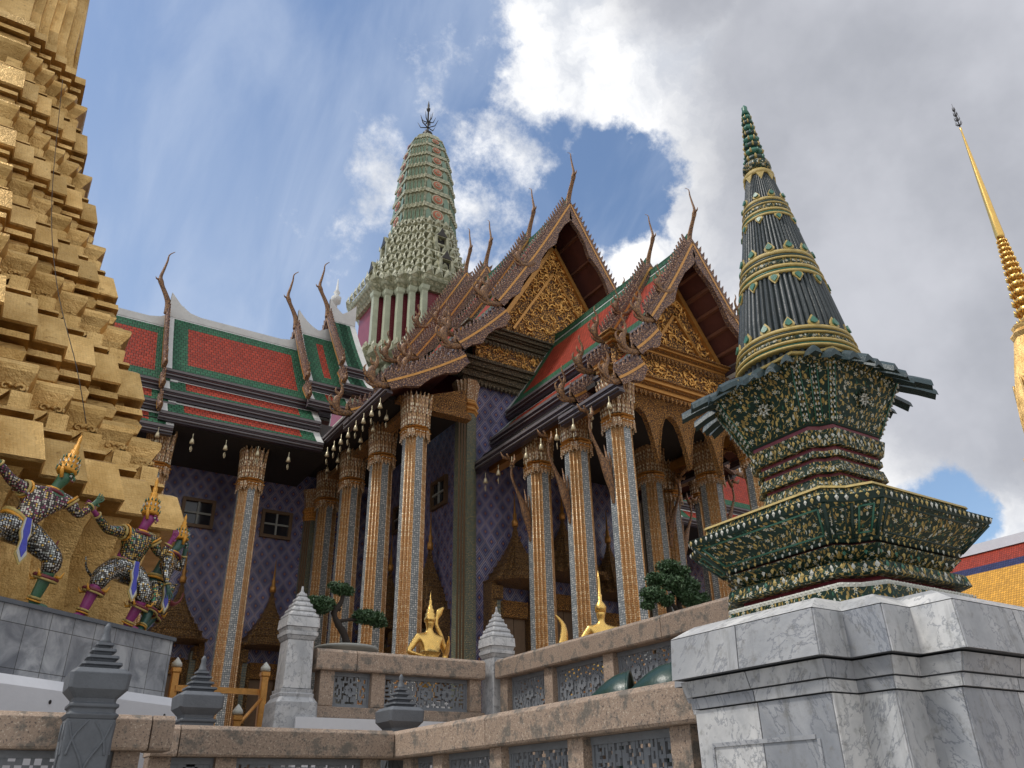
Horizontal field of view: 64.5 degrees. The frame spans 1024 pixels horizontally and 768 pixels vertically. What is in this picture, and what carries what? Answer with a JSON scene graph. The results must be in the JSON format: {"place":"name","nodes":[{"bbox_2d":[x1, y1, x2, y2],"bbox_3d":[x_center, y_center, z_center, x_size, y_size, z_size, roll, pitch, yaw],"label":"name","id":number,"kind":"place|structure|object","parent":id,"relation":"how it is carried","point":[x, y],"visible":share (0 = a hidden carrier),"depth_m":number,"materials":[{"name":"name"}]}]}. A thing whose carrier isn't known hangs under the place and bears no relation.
{"place":"outdoors","nodes":[
{"label":"outdoors","id":0,"kind":"place"},
{"bbox_2d":[114,102,763,726],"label":"temple","id":1,"kind":"structure","parent":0,"point":[520,446],"depth_m":26.62,"materials":[{"name":"multicoloured tile"}]},
{"bbox_2d":[147,548,208,696],"bbox_3d":[-10.622,8.239,25.476,1.961,6.450,1.259,15,-32,-29],"label":"doorway","id":2,"kind":"structure","parent":1,"relation":"in","point":[178,623],"depth_m":25.71,"materials":[{"name":"brown wood"}]},
{"bbox_2d":[181,496,216,529],"bbox_3d":[-10.880,4.465,28.062,1.120,1.020,0.120,15,-32,-29],"label":"window","id":3,"kind":"structure","parent":1,"relation":"in","point":[200,512],"depth_m":28.09,"materials":[{"name":"brown wood"}]},
{"bbox_2d":[231,560,280,726],"bbox_3d":[-8.084,8.934,26.916,1.961,6.450,1.259,15,-32,-29],"label":"doorway","id":4,"kind":"structure","parent":1,"relation":"in","point":[262,635],"depth_m":26.78,"materials":[{"name":"brown wood"}]},
{"bbox_2d":[259,508,292,540],"bbox_3d":[-8.545,5.103,29.387,1.120,1.020,0.120,15,-32,-29],"label":"window","id":5,"kind":"structure","parent":1,"relation":"in","point":[274,524],"depth_m":29.39,"materials":[{"name":"brown wood"}]},
{"bbox_2d":[329,279,341,425],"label":"slender spire","id":6,"kind":"structure","parent":1,"relation":"attached to","point":[336,298],"depth_m":53.37,"materials":[{"name":"white paint"}]},
{"bbox_2d":[354,535,394,702],"bbox_3d":[-4.608,8.754,27.791,1.260,7.450,1.961,15,-32,-29],"label":"doorway","id":7,"kind":"structure","parent":1,"relation":"in","point":[390,595],"depth_m":28.09,"materials":[{"name":"brown wood"}]},
{"bbox_2d":[391,505,398,535],"bbox_3d":[-4.150,4.961,30.000,0.120,1.020,1.120,15,-32,-29],"label":"window","id":8,"kind":"structure","parent":1,"relation":"in","point":[395,514],"depth_m":30.28,"materials":[{"name":"brown wood"}]},
{"bbox_2d":[393,518,449,700],"bbox_3d":[-2.957,7.522,25.474,1.260,7.450,1.961,15,-32,-29],"label":"doorway","id":9,"kind":"structure","parent":1,"relation":"in","point":[431,582],"depth_m":25.57,"materials":[{"name":"brown wood"}]},
{"bbox_2d":[429,474,447,511],"bbox_3d":[-2.498,3.729,27.683,0.120,1.020,1.120,15,-32,-29],"label":"window","id":10,"kind":"structure","parent":1,"relation":"in","point":[438,488],"depth_m":27.67,"materials":[{"name":"brown wood"}]},
{"bbox_2d":[483,493,531,704],"bbox_3d":[0.350,6.845,24.618,2.120,7.750,1.339,15,-32,-29],"label":"doorway","id":11,"kind":"structure","parent":1,"relation":"in","point":[512,570],"depth_m":24.86,"materials":[{"name":"brown wood"}]},
{"bbox_2d":[529,495,609,642],"bbox_3d":[2.009,6.976,25.589,2.544,8.350,1.551,15,-32,-29],"label":"doorway","id":12,"kind":"structure","parent":1,"relation":"in","point":[561,543],"depth_m":26.06,"materials":[{"name":"brown wood"}]},
{"bbox_2d":[599,510,619,626],"bbox_3d":[3.566,7.724,26.443,2.120,7.750,1.339,15,-32,-29],"label":"doorway","id":13,"kind":"structure","parent":1,"relation":"in","point":[608,588],"depth_m":26.92,"materials":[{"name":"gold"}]},
{"bbox_2d":[239,743,671,767],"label":"terrace","id":14,"kind":"structure","parent":0,"point":[544,764],"depth_m":9.57,"materials":[{"name":"grey stone"}]},
{"bbox_2d":[167,657,270,726],"bbox_3d":[-3.895,4.742,10.931,1.390,2.120,1.389,15,-32,-29],"label":"golden railing","id":15,"kind":"object","parent":14,"relation":"on","point":[237,718],"visible":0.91,"depth_m":11.66,"materials":[{"name":"gold metal"}]},
{"bbox_2d":[262,586,319,727],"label":"marble pillar","id":16,"kind":"structure","parent":14,"relation":"on","point":[290,700],"depth_m":9.74,"materials":[{"name":"white stone"}]},
{"bbox_2d":[308,580,387,703],"bbox_3d":[-2.235,3.585,10.726,1.031,1.927,0.859,-2,-27,2],"label":"potted bonsai","id":17,"kind":"object","parent":14,"relation":"on","point":[323,604],"visible":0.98,"depth_m":10.85,"materials":[{"name":"green plant"}]},
{"bbox_2d":[281,717,489,767],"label":"white ledge","id":18,"kind":"object","parent":14,"relation":"on","point":[333,723],"visible":0.1,"depth_m":9.59,"materials":[{"name":"white stone"}]},
{"bbox_2d":[312,648,484,721],"bbox_3d":[-1.458,3.946,10.499,2.392,0.810,0.340,15,-32,-29],"label":"stone balustrade","id":19,"kind":"object","parent":18,"relation":"on","point":[375,671],"visible":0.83,"depth_m":10.39,"materials":[{"name":"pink stone"}]},
{"bbox_2d":[406,592,449,708],"bbox_3d":[-1.245,4.390,12.689,0.884,2.265,0.767,15,-32,-29],"label":"gilded statue","id":20,"kind":"object","parent":14,"relation":"on","point":[430,642],"visible":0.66,"depth_m":12.81,"materials":[{"name":"gold metal"}]},
{"bbox_2d":[556,615,579,694],"bbox_3d":[0.878,4.647,12.875,0.500,1.904,0.500,15,-32,-29],"label":"gilded bird tail","id":21,"kind":"object","parent":14,"relation":"on","point":[564,635],"visible":0.2,"depth_m":13.15},
{"bbox_2d":[581,573,616,680],"bbox_3d":[1.429,4.097,12.485,0.753,2.504,0.774,15,-32,-29],"label":"gilded statue","id":22,"kind":"object","parent":14,"relation":"on","point":[600,625],"visible":0.14,"depth_m":12.72,"materials":[{"name":"gold metal"}]},
{"bbox_2d":[495,596,729,711],"bbox_3d":[1.303,3.164,9.029,0.340,0.870,5.212,15,-32,-29],"label":"stone balustrade","id":23,"kind":"object","parent":14,"relation":"on","point":[611,650],"visible":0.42,"depth_m":9.46,"materials":[{"name":"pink stone"}]},
{"bbox_2d":[638,558,709,649],"bbox_3d":[2.085,3.152,10.122,0.894,1.988,0.913,-7,-28,11],"label":"potted bonsai","id":24,"kind":"object","parent":14,"relation":"on","point":[672,576],"visible":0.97,"depth_m":10.26,"materials":[{"name":"green plant"}]},
{"bbox_2d":[952,106,1023,597],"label":"golden tower","id":25,"kind":"structure","parent":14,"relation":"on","point":[1012,274],"depth_m":34.58,"materials":[{"name":"gold metal"}]},
{"bbox_2d":[76,0,1023,544],"label":"sky","id":26,"kind":"structure","parent":0,"point":[259,144],"materials":[{"name":"blue"}]},
{"bbox_2d":[950,532,1023,606],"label":"temple hall","id":27,"kind":"structure","parent":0,"point":[992,570],"depth_m":52.36,"materials":[{"name":"tile"}]},
{"label":"ground","id":28,"kind":"structure","parent":0,"visible":0},
{"bbox_2d":[53,623,131,767],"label":"stone newel","id":29,"kind":"object","parent":28,"relation":"on","point":[97,680],"visible":1,"depth_m":5.62,"materials":[{"name":"grey stone"}]},
{"bbox_2d":[671,590,1023,767],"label":"marble pedestal","id":30,"kind":"object","parent":28,"relation":"on","point":[930,679],"visible":0.99,"depth_m":3.79,"materials":[{"name":"grey stone"}]},
{"bbox_2d":[682,105,992,618],"bbox_3d":[1.919,-0.413,5.628,1.442,4.163,1.442,15,-32,-29],"label":"mosaic stupa","id":31,"kind":"object","parent":30,"relation":"on","point":[799,409],"visible":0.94,"depth_m":4.88,"materials":[{"name":"green tile"}]},
{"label":"lower terrace","id":32,"kind":"structure","parent":0,"visible":0},
{"bbox_2d":[0,596,176,696],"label":"marble platform","id":33,"kind":"structure","parent":32,"relation":"on","point":[41,642],"depth_m":8.14,"materials":[{"name":"grey stone"}]},
{"bbox_2d":[0,435,104,606],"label":"demon statue","id":34,"kind":"object","parent":33,"relation":"on","point":[22,530],"visible":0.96,"depth_m":8.29,"materials":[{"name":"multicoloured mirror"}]},
{"bbox_2d":[0,0,183,624],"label":"golden tower","id":35,"kind":"structure","parent":33,"relation":"on","point":[44,426],"depth_m":11.13,"materials":[{"name":"gold metal"}]},
{"bbox_2d":[51,79,86,423],"bbox_3d":[-6.035,-2.285,11.022,2.841,6.803,0.132,-14,-30,24],"label":"hanging wire","id":36,"kind":"object","parent":35,"relation":"hanging from","point":[54,264],"visible":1,"depth_m":10.45,"materials":[{"name":"black metal"}]},
{"bbox_2d":[74,478,178,628],"bbox_3d":[-4.529,1.877,9.442,0.480,1.857,1.381,-13,-30,22],"label":"demon statue","id":37,"kind":"object","parent":33,"relation":"on","point":[124,567],"visible":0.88,"depth_m":9.35,"materials":[{"name":"multicoloured ceramic"}]},
{"bbox_2d":[135,514,189,629],"bbox_3d":[-4.333,2.334,10.087,0.417,1.624,0.912,4,-28,-10],"label":"demon statue","id":38,"kind":"object","parent":33,"relation":"on","point":[160,574],"visible":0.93,"depth_m":9.91,"materials":[{"name":"multicoloured ceramic"}]},
{"bbox_2d":[0,673,176,767],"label":"white ledge","id":39,"kind":"object","parent":32,"relation":"on","point":[20,693],"visible":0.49,"depth_m":7.17,"materials":[{"name":"white stone"}]},
{"bbox_2d":[0,710,175,767],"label":"stone balustrade","id":40,"kind":"object","parent":39,"relation":"on","point":[32,735],"visible":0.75,"depth_m":5.88,"materials":[{"name":"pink stone"}]},
{"bbox_2d":[171,656,224,767],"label":"stone newel","id":41,"kind":"object","parent":32,"relation":"on","point":[198,700],"visible":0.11,"depth_m":7.40,"materials":[{"name":"grey stone"}]},
{"bbox_2d":[143,725,393,767],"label":"stone balustrade","id":42,"kind":"object","parent":32,"relation":"on","point":[201,746],"visible":0.91,"depth_m":7.29,"materials":[{"name":"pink stone"}]},
{"bbox_2d":[375,674,423,767],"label":"stone newel","id":43,"kind":"object","parent":32,"relation":"on","point":[399,712],"visible":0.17,"depth_m":8.31,"materials":[{"name":"grey stone"}]},
{"bbox_2d":[478,607,514,714],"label":"marble pillar","id":44,"kind":"structure","parent":32,"relation":"on","point":[496,642],"depth_m":11.25,"materials":[{"name":"white stone"}]},
{"bbox_2d":[386,681,701,767],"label":"stone balustrade","id":45,"kind":"object","parent":32,"relation":"on","point":[597,731],"visible":0.95,"depth_m":5.67,"materials":[{"name":"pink stone"}]},
{"bbox_2d":[591,670,634,767],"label":"floodlight cover","id":46,"kind":"object","parent":32,"relation":"on","point":[621,681],"visible":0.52,"depth_m":6.17,"materials":[{"name":"green metal"}]},
{"bbox_2d":[631,662,671,765],"bbox_3d":[1.122,2.600,5.674,0.428,1.256,0.428,15,-32,-29],"label":"floodlight cover","id":47,"kind":"object","parent":32,"relation":"on","point":[662,673],"visible":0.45,"depth_m":5.80,"materials":[{"name":"green metal"}]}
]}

